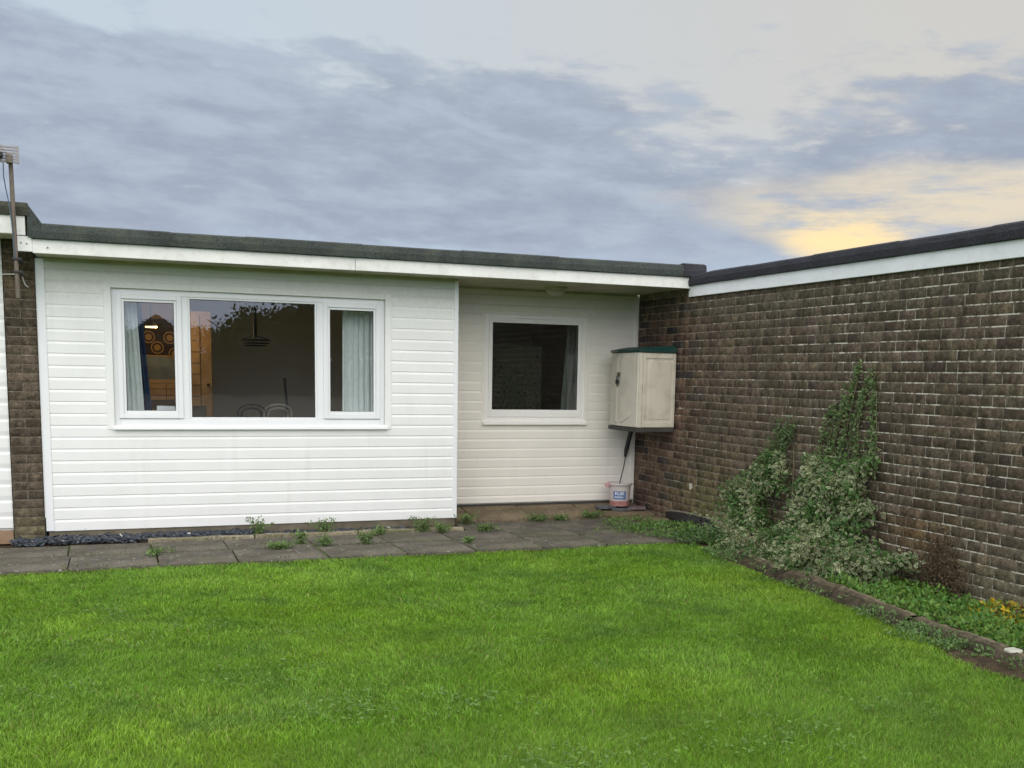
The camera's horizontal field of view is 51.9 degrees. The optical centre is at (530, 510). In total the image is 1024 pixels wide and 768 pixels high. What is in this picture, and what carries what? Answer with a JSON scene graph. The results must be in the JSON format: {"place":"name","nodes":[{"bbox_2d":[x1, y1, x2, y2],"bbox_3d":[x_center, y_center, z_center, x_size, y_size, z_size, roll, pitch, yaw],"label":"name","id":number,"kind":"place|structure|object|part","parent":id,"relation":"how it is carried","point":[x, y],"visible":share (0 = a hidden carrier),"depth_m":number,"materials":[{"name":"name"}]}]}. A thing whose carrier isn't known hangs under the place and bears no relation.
{"place":"outdoors","nodes":[
{"label":"outdoors","id":0,"kind":"place"},
{"bbox_2d":[0,523,715,577],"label":"path bed","id":1,"kind":"object","parent":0,"point":[5,545],"depth_m":8.71,"materials":[{"name":"soil"}]},
{"bbox_2d":[0,201,27,543],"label":"neighbouring chalet","id":2,"kind":"object","parent":1,"relation":"on","point":[7,532],"visible":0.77,"depth_m":8.67,"materials":[{"name":"paint"}]},
{"bbox_2d":[0,546,68,559],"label":"paving slab","id":3,"kind":"structure","parent":1,"relation":"on","point":[27,552],"depth_m":8.34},
{"bbox_2d":[0,556,69,574],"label":"paving slab","id":4,"kind":"structure","parent":1,"relation":"on","point":[31,565],"depth_m":7.82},
{"bbox_2d":[69,543,150,558],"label":"paving slab","id":5,"kind":"structure","parent":1,"relation":"on","point":[103,549],"depth_m":8.55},
{"bbox_2d":[68,553,157,571],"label":"paving slab","id":6,"kind":"structure","parent":1,"relation":"on","point":[125,561],"depth_m":8.01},
{"bbox_2d":[143,543,175,556],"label":"path weed","id":7,"kind":"object","parent":6,"relation":"on","point":[156,551],"visible":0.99,"depth_m":8.33,"materials":[{"name":"green plant"}]},
{"bbox_2d":[152,540,227,555],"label":"paving slab","id":8,"kind":"structure","parent":1,"relation":"on","point":[195,546],"depth_m":8.78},
{"bbox_2d":[157,550,237,566],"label":"paving slab","id":9,"kind":"structure","parent":1,"relation":"on","point":[202,558],"depth_m":8.24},
{"bbox_2d":[148,535,253,544],"bbox_3d":[-2.856,0.248,9.137,0.880,0.060,0.073,-2,8,-22],"label":"concrete edging","id":10,"kind":"object","parent":1,"relation":"on","point":[200,538],"visible":0.54,"depth_m":9.11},
{"bbox_2d":[12,525,457,547],"bbox_3d":[-2.501,0.243,9.462,3.880,0.060,0.265,-2,8,-22],"label":"soil strip","id":11,"kind":"object","parent":1,"relation":"on","point":[80,543],"visible":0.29,"depth_m":8.85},
{"bbox_2d":[1,238,48,538],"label":"brick pier","id":12,"kind":"structure","parent":11,"relation":"on","point":[24,408],"depth_m":8.69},
{"bbox_2d":[0,144,28,297],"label":"tv aerial","id":13,"kind":"object","parent":12,"relation":"attached to","point":[9,161],"visible":1,"depth_m":8.06,"materials":[{"name":"grey metal"}]},
{"bbox_2d":[9,525,413,546],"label":"slate chippings","id":14,"kind":"object","parent":11,"relation":"on","point":[65,539],"visible":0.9,"depth_m":9.00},
{"bbox_2d":[304,517,341,531],"bbox_3d":[-1.885,0.144,9.555,0.323,0.176,0.170,2,7,4],"label":"path weed","id":15,"kind":"object","parent":11,"relation":"on","point":[324,528],"visible":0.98,"depth_m":9.54,"materials":[{"name":"green plant"}]},
{"bbox_2d":[245,515,274,534],"bbox_3d":[-2.414,0.141,9.328,0.145,0.213,0.266,6,9,32],"label":"path weed","id":16,"kind":"object","parent":1,"relation":"on","point":[257,530],"visible":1,"depth_m":9.31,"materials":[{"name":"green plant"}]},
{"bbox_2d":[223,537,312,551],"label":"paving slab","id":17,"kind":"structure","parent":1,"relation":"on","point":[235,544],"depth_m":8.99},
{"bbox_2d":[290,529,308,543],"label":"path weed","id":18,"kind":"object","parent":17,"relation":"on","point":[301,536],"visible":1,"depth_m":8.97,"materials":[{"name":"green plant"}]},
{"bbox_2d":[233,546,327,563],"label":"paving slab","id":19,"kind":"structure","parent":1,"relation":"on","point":[265,555],"depth_m":8.47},
{"bbox_2d":[253,539,296,549],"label":"path weed","id":20,"kind":"object","parent":19,"relation":"on","point":[281,545],"visible":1,"depth_m":8.73,"materials":[{"name":"green plant"}]},
{"bbox_2d":[255,530,356,538],"bbox_3d":[-2.015,0.220,9.469,0.910,0.061,0.072,-2,8,-22],"label":"concrete edging","id":21,"kind":"object","parent":1,"relation":"on","point":[273,535],"visible":0.5,"depth_m":9.45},
{"bbox_2d":[1,514,654,570],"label":"joint moss","id":22,"kind":"object","parent":1,"relation":"on","point":[358,542],"visible":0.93,"depth_m":9.05,"materials":[{"name":"green plant"}]},
{"bbox_2d":[305,534,387,546],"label":"paving slab","id":23,"kind":"structure","parent":1,"relation":"on","point":[343,539],"depth_m":9.24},
{"bbox_2d":[17,204,706,538],"bbox_3d":[-1.933,-1.400,11.507,6.265,2.737,4.522,-2,8,-22],"label":"chalet","id":24,"kind":"object","parent":1,"relation":"on","point":[433,433],"visible":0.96,"depth_m":9.72,"materials":[{"name":"white plastic"}]},
{"bbox_2d":[124,302,143,413],"bbox_3d":[-3.530,-1.359,9.226,0.250,1.200,0.026,-2,8,-22],"label":"net curtain","id":25,"kind":"object","parent":24,"relation":"hanging from","point":[135,399],"visible":0.37,"depth_m":9.24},
{"bbox_2d":[136,302,151,409],"bbox_3d":[-3.449,-1.368,9.310,0.173,1.200,0.035,-2,8,-22],"label":"navy curtain","id":26,"kind":"object","parent":24,"relation":"hanging from","point":[146,388],"visible":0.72,"depth_m":9.32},
{"bbox_2d":[145,303,156,327],"bbox_3d":[-3.937,-2.112,10.893,0.124,0.427,0.124,-2,8,-22],"label":"pendant lamp","id":27,"kind":"object","parent":24,"relation":"hanging from","point":[150,323],"visible":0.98,"depth_m":10.88,"materials":[{"name":"black metal"}]},
{"bbox_2d":[157,406,175,409],"bbox_3d":[-3.227,-0.896,9.364,0.191,0.078,0.022,-2,8,-25],"label":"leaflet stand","id":28,"kind":"object","parent":24,"relation":"on","point":[166,408],"visible":0.29,"depth_m":9.35,"materials":[{"name":"white paper"}]},
{"bbox_2d":[141,303,212,416],"bbox_3d":[-3.932,-1.295,11.586,0.790,2.215,0.431,-2,8,-22],"label":"kitchen unit","id":29,"kind":"object","parent":24,"relation":"on","point":[161,371],"visible":0.25,"depth_m":11.51,"materials":[{"name":"brown wood"}]},
{"bbox_2d":[143,319,173,359],"bbox_3d":[-4.075,-1.881,11.546,0.490,0.437,0.012,-2,8,-22],"label":"patterned blind","id":30,"kind":"object","parent":29,"relation":"attached to","point":[159,339],"visible":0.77,"depth_m":11.54,"materials":[{"name":"brown fabric"}]},
{"bbox_2d":[111,288,387,429],"bbox_3d":[-2.489,-1.337,9.467,2.392,1.197,0.308,-2,8,-22],"label":"wide window","id":31,"kind":"structure","parent":24,"relation":"in","point":[183,414],"depth_m":9.32,"materials":[{"name":"white plastic"}]},
{"bbox_2d":[237,404,265,416],"bbox_3d":[-2.784,-0.539,10.423,0.420,1.056,0.468,-2,8,-22],"label":"cane chair","id":32,"kind":"object","parent":24,"relation":"on","point":[243,410],"visible":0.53,"depth_m":10.15,"materials":[{"name":"black wicker"}]},
{"bbox_2d":[239,302,270,346],"bbox_3d":[-2.772,-1.960,10.565,0.311,0.603,0.311,-2,8,-22],"label":"dark pendant","id":33,"kind":"object","parent":24,"relation":"hanging from","point":[254,335],"visible":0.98,"depth_m":10.56,"materials":[{"name":"black metal"}]},
{"bbox_2d":[264,404,292,416],"bbox_3d":[-2.548,-0.547,10.516,0.420,1.058,0.468,-2,8,-22],"label":"cane chair","id":34,"kind":"object","parent":24,"relation":"on","point":[267,407],"visible":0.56,"depth_m":10.24,"materials":[{"name":"grey"}]},
{"bbox_2d":[283,378,288,414],"bbox_3d":[-2.427,-0.676,10.552,0.107,1.309,0.034,-2,8,-22],"label":"walking stick","id":35,"kind":"object","parent":24,"relation":"on","point":[285,391],"visible":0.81,"depth_m":10.47,"materials":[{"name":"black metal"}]},
{"bbox_2d":[342,311,372,410],"bbox_3d":[-1.604,-1.421,9.986,0.372,1.200,0.030,-2,8,-22],"label":"net curtain","id":36,"kind":"object","parent":24,"relation":"hanging from","point":[357,360],"visible":0.51,"depth_m":9.97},
{"bbox_2d":[492,345,541,408],"bbox_3d":[-0.491,-0.982,11.671,1.311,1.700,0.024,-2,8,-22],"label":"spotted screen","id":37,"kind":"object","parent":24,"relation":"in","point":[516,377],"visible":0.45,"depth_m":11.73,"materials":[{"name":"black fabric"}]},
{"bbox_2d":[482,314,586,424],"bbox_3d":[0.045,-1.487,11.145,1.192,1.146,0.122,-2,8,-22],"label":"square window","id":38,"kind":"structure","parent":24,"relation":"in","point":[489,413],"depth_m":11.14,"materials":[{"name":"plastic"}]},
{"bbox_2d":[544,286,566,295],"bbox_3d":[0.254,-2.216,10.620,0.230,0.087,0.230,-2,8,-22],"label":"bulkhead light","id":39,"kind":"object","parent":24,"relation":"attached to","point":[555,290],"visible":1,"depth_m":10.55,"materials":[{"name":"paint"}]},
{"bbox_2d":[560,325,575,409],"bbox_3d":[0.513,-1.549,11.670,0.392,1.200,0.031,-2,8,-22],"label":"curtain","id":40,"kind":"object","parent":24,"relation":"hanging from","point":[567,397],"visible":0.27,"depth_m":11.63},
{"bbox_2d":[608,346,677,456],"bbox_3d":[1.092,-1.133,11.097,0.503,1.201,0.901,-2,8,-22],"label":"storage cabinet","id":41,"kind":"object","parent":24,"relation":"attached to","point":[642,398],"visible":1,"depth_m":10.72,"materials":[{"name":"beige plastic"}]},
{"bbox_3d":[0.892,-1.280,11.068,0.040,0.753,0.274,-1,8,-13],"label":"door","id":42,"kind":"part","parent":41,"relation":"part of","materials":[{"name":"beige plastic"}]},
{"bbox_2d":[619,447,626,483],"bbox_3d":[1.015,-0.503,11.459,0.017,0.431,0.328,4,8,19],"label":"cord","id":43,"kind":"object","parent":41,"relation":"hanging from","point":[623,465],"visible":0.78,"depth_m":11.46,"materials":[{"name":"black rubber"}]},
{"bbox_3d":[1.007,-1.241,10.779,0.040,0.753,0.347,-3,8,-28],"label":"door","id":44,"kind":"part","parent":41,"relation":"part of","materials":[{"name":"beige plastic"}]},
{"bbox_2d":[318,543,405,559],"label":"paving slab","id":45,"kind":"structure","parent":1,"relation":"on","point":[349,551],"depth_m":8.71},
{"bbox_2d":[313,533,334,545],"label":"path weed","id":46,"kind":"object","parent":45,"relation":"on","point":[324,541],"visible":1,"depth_m":8.89,"materials":[{"name":"green plant"}]},
{"bbox_2d":[354,527,382,543],"bbox_3d":[-1.396,0.221,9.050,0.270,0.170,0.148,-2,8,-22],"label":"path weed","id":47,"kind":"object","parent":1,"relation":"on","point":[367,540],"visible":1,"depth_m":9.04,"materials":[{"name":"green plant"}]},
{"bbox_2d":[373,525,391,534],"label":"path weed","id":48,"kind":"object","parent":1,"relation":"on","point":[383,529],"visible":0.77,"depth_m":9.53,"materials":[{"name":"green plant"}]},
{"bbox_2d":[357,527,463,533],"bbox_3d":[-1.113,0.191,9.824,1.010,0.062,0.074,-2,8,-22],"label":"concrete edging","id":49,"kind":"object","parent":1,"relation":"on","point":[431,528],"visible":0.4,"depth_m":9.80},
{"bbox_2d":[376,531,452,543],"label":"paving slab","id":50,"kind":"structure","parent":1,"relation":"on","point":[391,538],"depth_m":9.47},
{"bbox_2d":[409,515,437,531],"bbox_3d":[-1.006,0.122,9.808,0.308,0.158,0.142,-2,8,-22],"label":"path weed","id":51,"kind":"object","parent":1,"relation":"on","point":[421,526],"visible":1,"depth_m":9.80,"materials":[{"name":"green plant"}]},
{"bbox_2d":[392,540,474,555],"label":"paving slab","id":52,"kind":"structure","parent":1,"relation":"on","point":[437,547],"depth_m":8.94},
{"bbox_2d":[455,507,476,522],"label":"paving slab","id":53,"kind":"structure","parent":1,"relation":"on","point":[460,511],"depth_m":10.66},
{"bbox_2d":[462,535,474,542],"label":"path weed","id":54,"kind":"object","parent":1,"relation":"on","point":[467,539],"visible":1,"depth_m":9.21,"materials":[{"name":"green plant"}]},
{"bbox_2d":[439,529,518,540],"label":"paving slab","id":55,"kind":"structure","parent":1,"relation":"on","point":[478,535],"depth_m":9.69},
{"bbox_2d":[433,520,451,532],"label":"path weed","id":56,"kind":"object","parent":55,"relation":"on","point":[440,527],"visible":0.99,"depth_m":9.78,"materials":[{"name":"green plant"}]},
{"bbox_2d":[472,522,498,531],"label":"path weed","id":57,"kind":"object","parent":55,"relation":"on","point":[484,527],"visible":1,"depth_m":9.88,"materials":[{"name":"green plant"}]},
{"bbox_2d":[455,521,526,529],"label":"paving slab","id":58,"kind":"structure","parent":1,"relation":"on","point":[510,524],"depth_m":10.30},
{"bbox_2d":[454,510,480,524],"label":"path weed","id":59,"kind":"object","parent":58,"relation":"on","point":[467,518],"visible":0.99,"depth_m":10.32,"materials":[{"name":"green plant"}]},
{"bbox_2d":[461,505,532,521],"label":"paving slab","id":60,"kind":"structure","parent":1,"relation":"on","point":[513,513],"depth_m":10.81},
{"bbox_2d":[458,538,542,551],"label":"paving slab","id":61,"kind":"structure","parent":1,"relation":"on","point":[492,544],"depth_m":9.15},
{"bbox_2d":[522,513,552,520],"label":"path weed","id":62,"kind":"object","parent":1,"relation":"on","point":[538,518],"visible":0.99,"depth_m":10.67,"materials":[{"name":"green plant"}]},
{"bbox_2d":[500,527,578,537],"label":"paving slab","id":63,"kind":"structure","parent":1,"relation":"on","point":[538,532],"depth_m":9.93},
{"bbox_2d":[515,520,584,527],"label":"paving slab","id":64,"kind":"structure","parent":1,"relation":"on","point":[548,523],"depth_m":10.48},
{"bbox_2d":[517,504,591,520],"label":"paving slab","id":65,"kind":"structure","parent":1,"relation":"on","point":[572,511],"depth_m":11.08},
{"bbox_2d":[554,512,571,519],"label":"path weed","id":66,"kind":"object","parent":1,"relation":"on","point":[560,517],"visible":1,"depth_m":10.76,"materials":[{"name":"green plant"}]},
{"bbox_2d":[522,535,606,548],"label":"paving slab","id":67,"kind":"structure","parent":1,"relation":"on","point":[559,542],"depth_m":9.39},
{"bbox_2d":[579,509,606,518],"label":"path weed","id":68,"kind":"object","parent":1,"relation":"on","point":[592,514],"visible":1,"depth_m":10.94,"materials":[{"name":"green plant"}]},
{"bbox_2d":[559,525,632,534],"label":"paving slab","id":69,"kind":"structure","parent":1,"relation":"on","point":[587,530],"depth_m":10.13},
{"bbox_2d":[570,518,637,525],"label":"paving slab","id":70,"kind":"structure","parent":1,"relation":"on","point":[588,522],"depth_m":10.71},
{"bbox_2d":[572,502,654,518],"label":"paving slab","id":71,"kind":"structure","parent":1,"relation":"on","point":[587,507],"depth_m":11.23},
{"bbox_2d":[595,505,616,508],"bbox_3d":[0.819,-0.041,11.291,0.236,0.026,0.179,-2,8,-22],"label":"slate scrap","id":72,"kind":"object","parent":71,"relation":"on","point":[604,507],"visible":1,"depth_m":11.23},
{"bbox_2d":[610,506,632,510],"bbox_3d":[0.991,-0.025,11.335,0.292,0.026,0.213,-2,8,-22],"label":"slate scrap","id":73,"kind":"object","parent":71,"relation":"on","point":[618,508],"visible":0.66,"depth_m":11.24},
{"bbox_2d":[605,481,632,506],"bbox_3d":[0.958,-0.187,11.330,0.274,0.258,0.272,4,8,19],"label":"bucket","id":74,"kind":"object","parent":73,"relation":"on","point":[619,495],"visible":1,"depth_m":11.24,"materials":[{"name":"white plastic"}]},
{"bbox_2d":[624,505,645,509],"bbox_3d":[1.137,-0.035,11.358,0.227,0.026,0.176,-2,8,-22],"label":"slate scrap","id":75,"kind":"object","parent":71,"relation":"on","point":[636,507],"visible":0.9,"depth_m":11.30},
{"bbox_2d":[583,533,663,545],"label":"paving slab","id":76,"kind":"structure","parent":1,"relation":"on","point":[626,538],"depth_m":9.62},
{"bbox_2d":[613,524,670,532],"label":"paving slab","id":77,"kind":"structure","parent":1,"relation":"on","point":[652,529],"depth_m":10.22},
{"bbox_2d":[627,515,668,522],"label":"paving slab","id":78,"kind":"structure","parent":1,"relation":"on","point":[646,518],"depth_m":10.96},
{"bbox_2d":[639,531,701,543],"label":"paving slab","id":79,"kind":"structure","parent":1,"relation":"on","point":[669,540],"depth_m":9.71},
{"bbox_2d":[594,514,728,545],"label":"paving weeds","id":80,"kind":"object","parent":79,"relation":"on","point":[693,531],"visible":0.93,"depth_m":10.02,"materials":[{"name":"green plant"}]},
{"bbox_2d":[665,510,724,532],"bbox_3d":[1.639,0.107,10.431,0.043,0.152,1.250,-2,8,-22],"label":"black guttering","id":81,"kind":"object","parent":1,"relation":"on","point":[678,516],"visible":0.41,"depth_m":10.60,"materials":[{"name":"plastic"}]},
{"bbox_2d":[0,541,1023,767],"bbox_3d":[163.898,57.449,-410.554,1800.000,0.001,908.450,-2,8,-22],"label":"lawn","id":82,"kind":"structure","parent":0,"point":[570,737],"depth_m":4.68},
{"bbox_2d":[0,603,938,767],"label":"lawn clover","id":83,"kind":"object","parent":82,"relation":"on","point":[607,755],"visible":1,"depth_m":4.67,"materials":[{"name":"green plant"}]},
{"bbox_2d":[729,549,809,587],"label":"kerb","id":84,"kind":"structure","parent":82,"relation":"on","point":[784,574],"depth_m":8.13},
{"bbox_2d":[798,575,916,627],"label":"kerb","id":85,"kind":"structure","parent":82,"relation":"on","point":[836,589],"depth_m":7.08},
{"bbox_2d":[697,544,1023,672],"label":"kerb weeds","id":86,"kind":"object","parent":82,"relation":"on","point":[914,630],"visible":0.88,"depth_m":6.28,"materials":[{"name":"green plant"}]},
{"bbox_2d":[905,617,1023,668],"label":"kerb","id":87,"kind":"structure","parent":82,"relation":"on","point":[998,647],"depth_m":5.95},
{"bbox_2d":[1004,647,1022,652],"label":"white stone","id":88,"kind":"object","parent":87,"relation":"on","point":[1011,650],"visible":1,"depth_m":5.70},
{"bbox_2d":[934,645,1023,678],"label":"bare soil","id":89,"kind":"structure","parent":82,"relation":"on","point":[992,664],"depth_m":5.62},
{"bbox_2d":[0,0,1023,271],"label":"sky","id":90,"kind":"structure","parent":0,"point":[715,134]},
{"bbox_2d":[633,220,1023,610],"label":"brick building","id":91,"kind":"structure","parent":0,"point":[930,329],"depth_m":7.90,"materials":[{"name":"brick"}]},
{"bbox_2d":[696,537,1023,652],"bbox_3d":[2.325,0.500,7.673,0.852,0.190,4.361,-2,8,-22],"label":"bed ground cover","id":92,"kind":"object","parent":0,"point":[911,590],"visible":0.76,"depth_m":6.74,"materials":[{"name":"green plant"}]},
{"bbox_2d":[700,518,723,529],"bbox_3d":[1.728,0.149,9.940,0.045,0.132,0.530,-2,8,-22],"label":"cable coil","id":93,"kind":"object","parent":92,"relation":"on","point":[701,519],"visible":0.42,"depth_m":10.06,"materials":[{"name":"black rubber"}]},
{"bbox_2d":[698,414,798,547],"bbox_3d":[1.904,-0.264,9.294,0.419,1.213,1.046,-2,8,-22],"label":"climbing shrub","id":94,"kind":"object","parent":92,"relation":"on","point":[737,513],"visible":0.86,"depth_m":9.22,"materials":[{"name":"green plant"}]},
{"bbox_2d":[678,509,926,586],"bbox_3d":[2.036,0.236,8.401,0.888,0.528,2.497,-2,8,-22],"label":"spreading shrub","id":95,"kind":"object","parent":92,"relation":"on","point":[849,556],"visible":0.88,"depth_m":7.88,"materials":[{"name":"green plant"}]},
{"bbox_2d":[745,359,891,584],"bbox_3d":[2.220,-0.272,8.223,0.612,1.824,1.450,-2,8,-22],"label":"climbing shrub","id":96,"kind":"object","parent":92,"relation":"on","point":[847,476],"visible":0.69,"depth_m":8.19,"materials":[{"name":"green plant"}]},
{"bbox_2d":[901,515,990,603],"bbox_3d":[2.829,0.396,7.242,0.236,0.754,0.842,-2,8,-22],"label":"dead shrub","id":97,"kind":"object","parent":92,"relation":"on","point":[936,572],"visible":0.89,"depth_m":7.24,"materials":[{"name":"brown plant"}]},
{"bbox_2d":[969,598,1023,632],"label":"yellow plant","id":98,"kind":"object","parent":92,"relation":"on","point":[1011,603],"visible":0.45,"depth_m":6.53,"materials":[{"name":"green plant"}]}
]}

